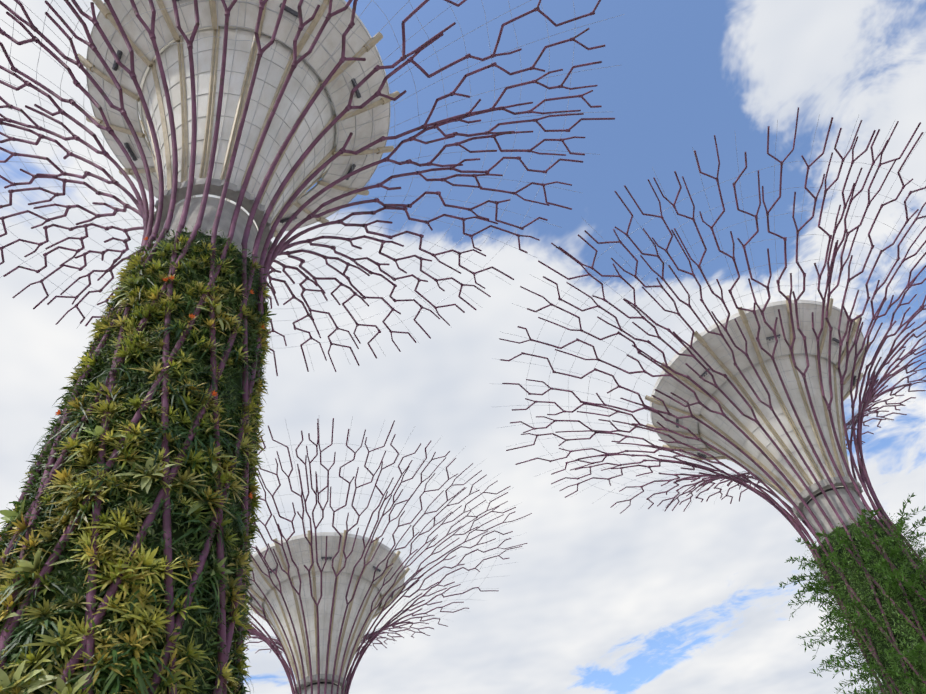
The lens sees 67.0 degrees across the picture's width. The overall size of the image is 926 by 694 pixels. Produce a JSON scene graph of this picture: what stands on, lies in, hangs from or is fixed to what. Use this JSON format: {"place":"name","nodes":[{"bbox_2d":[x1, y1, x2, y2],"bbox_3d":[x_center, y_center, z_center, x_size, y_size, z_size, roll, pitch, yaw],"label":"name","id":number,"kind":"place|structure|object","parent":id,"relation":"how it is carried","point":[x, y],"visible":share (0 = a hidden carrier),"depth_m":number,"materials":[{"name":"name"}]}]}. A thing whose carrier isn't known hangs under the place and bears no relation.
{"place":"outdoors","nodes":[
{"label":"outdoors","id":0,"kind":"place"},
{"bbox_2d":[0,0,925,693],"label":"sky","id":1,"kind":"structure","parent":0,"point":[598,599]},
{"label":"ground","id":2,"kind":"structure","parent":0,"visible":0},
{"bbox_2d":[0,0,614,693],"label":"framework","id":3,"kind":"object","parent":2,"relation":"on","point":[144,210],"depth_m":13.00,"materials":[{"name":"purple metal"}]},
{"bbox_2d":[0,231,258,693],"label":"supertree plant skin","id":4,"kind":"object","parent":3,"relation":"attached to","point":[179,532],"visible":0.1,"depth_m":7.15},
{"bbox_2d":[0,226,275,693],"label":"climbing plants","id":5,"kind":"object","parent":4,"relation":"attached to","point":[117,663],"visible":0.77,"depth_m":7.01,"materials":[{"name":"green plant"}]},
{"bbox_2d":[112,0,360,223],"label":"light fixtures","id":6,"kind":"object","parent":3,"relation":"attached to","point":[120,52],"visible":0.75,"depth_m":15.89,"materials":[{"name":"grey metal"}]},
{"bbox_2d":[75,0,399,237],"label":"ribs","id":7,"kind":"object","parent":3,"relation":"attached to","point":[106,13],"visible":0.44,"depth_m":14.32,"materials":[{"name":"metal"}]},
{"bbox_2d":[86,0,389,231],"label":"panel seams","id":8,"kind":"object","parent":3,"relation":"attached to","point":[197,95],"visible":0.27,"depth_m":14.79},
{"bbox_2d":[87,0,389,231],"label":"supertree funnel membrane","id":9,"kind":"object","parent":3,"relation":"attached to","point":[319,58],"visible":0.4,"depth_m":14.64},
{"bbox_2d":[0,0,624,369],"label":"wire netting","id":10,"kind":"object","parent":3,"relation":"attached to","point":[342,126],"visible":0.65,"depth_m":16.44,"materials":[{"name":"metal"}]},
{"bbox_2d":[231,418,531,693],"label":"framework","id":11,"kind":"object","parent":2,"relation":"on","point":[258,633],"depth_m":39.64,"materials":[{"name":"purple metal"}]},
{"bbox_2d":[303,682,337,688],"bbox_3d":[-7.890,19.174,38.883,2.030,0.226,2.030,-11,-48,0],"label":"ring light","id":12,"kind":"object","parent":11,"relation":"attached to","point":[315,683],"visible":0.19,"depth_m":38.32,"materials":[{"name":"grey"}]},
{"bbox_2d":[250,557,393,601],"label":"light fixtures","id":13,"kind":"object","parent":11,"relation":"attached to","point":[330,558],"visible":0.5,"depth_m":41.65,"materials":[{"name":"grey metal"}]},
{"bbox_2d":[245,532,404,690],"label":"supertree funnel membrane","id":14,"kind":"object","parent":11,"relation":"attached to","point":[324,618],"visible":0.44,"depth_m":40.53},
{"bbox_2d":[248,536,404,676],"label":"panel seams","id":15,"kind":"object","parent":11,"relation":"attached to","point":[323,598],"visible":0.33,"depth_m":40.52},
{"bbox_2d":[248,530,409,689],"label":"ribs","id":16,"kind":"object","parent":11,"relation":"attached to","point":[394,559],"visible":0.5,"depth_m":40.43,"materials":[{"name":"metal"}]},
{"bbox_2d":[246,416,524,653],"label":"wire netting","id":17,"kind":"object","parent":11,"relation":"attached to","point":[370,632],"visible":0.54,"depth_m":40.95,"materials":[{"name":"metal"}]},
{"bbox_2d":[499,107,925,693],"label":"framework","id":18,"kind":"object","parent":2,"relation":"on","point":[871,393],"depth_m":21.91,"materials":[{"name":"purple metal"}]},
{"bbox_2d":[492,114,925,509],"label":"wire netting","id":19,"kind":"object","parent":18,"relation":"on","point":[549,405],"visible":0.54,"depth_m":22.67,"materials":[{"name":"silver metal"}]},
{"bbox_2d":[650,300,864,512],"bbox_3d":[10.816,2.988,23.334,7.719,4.980,7.719,-11,-48,0],"label":"supertree funnel membrane","id":20,"kind":"object","parent":18,"relation":"on","point":[741,360],"visible":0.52,"depth_m":22.66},
{"bbox_2d":[676,334,856,457],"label":"light fixtures","id":21,"kind":"object","parent":20,"relation":"attached to","point":[769,338],"visible":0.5,"depth_m":23.21,"materials":[{"name":"grey metal"}]},
{"bbox_2d":[645,295,870,510],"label":"ribs","id":22,"kind":"object","parent":18,"relation":"on","point":[700,339],"visible":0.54,"depth_m":22.50,"materials":[{"name":"metal"}]},
{"bbox_2d":[651,303,865,500],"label":"panel seams","id":23,"kind":"object","parent":18,"relation":"on","point":[762,394],"visible":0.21,"depth_m":22.71,"materials":[{"name":"grey metal"}]},
{"bbox_2d":[805,487,843,507],"bbox_3d":[11.167,4.777,21.303,1.440,0.160,1.440,-11,-48,0],"label":"ring light","id":24,"kind":"object","parent":18,"relation":"attached to","point":[818,494],"visible":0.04,"depth_m":20.92,"materials":[{"name":"grey"}]},
{"bbox_2d":[817,519,925,693],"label":"supertree plant skin","id":25,"kind":"object","parent":18,"relation":"on","point":[881,599],"visible":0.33,"depth_m":18.24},
{"bbox_2d":[779,493,925,693],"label":"climbing plants","id":26,"kind":"object","parent":25,"relation":"attached to","point":[913,653],"visible":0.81,"depth_m":18.24,"materials":[{"name":"green plant"}]}
]}

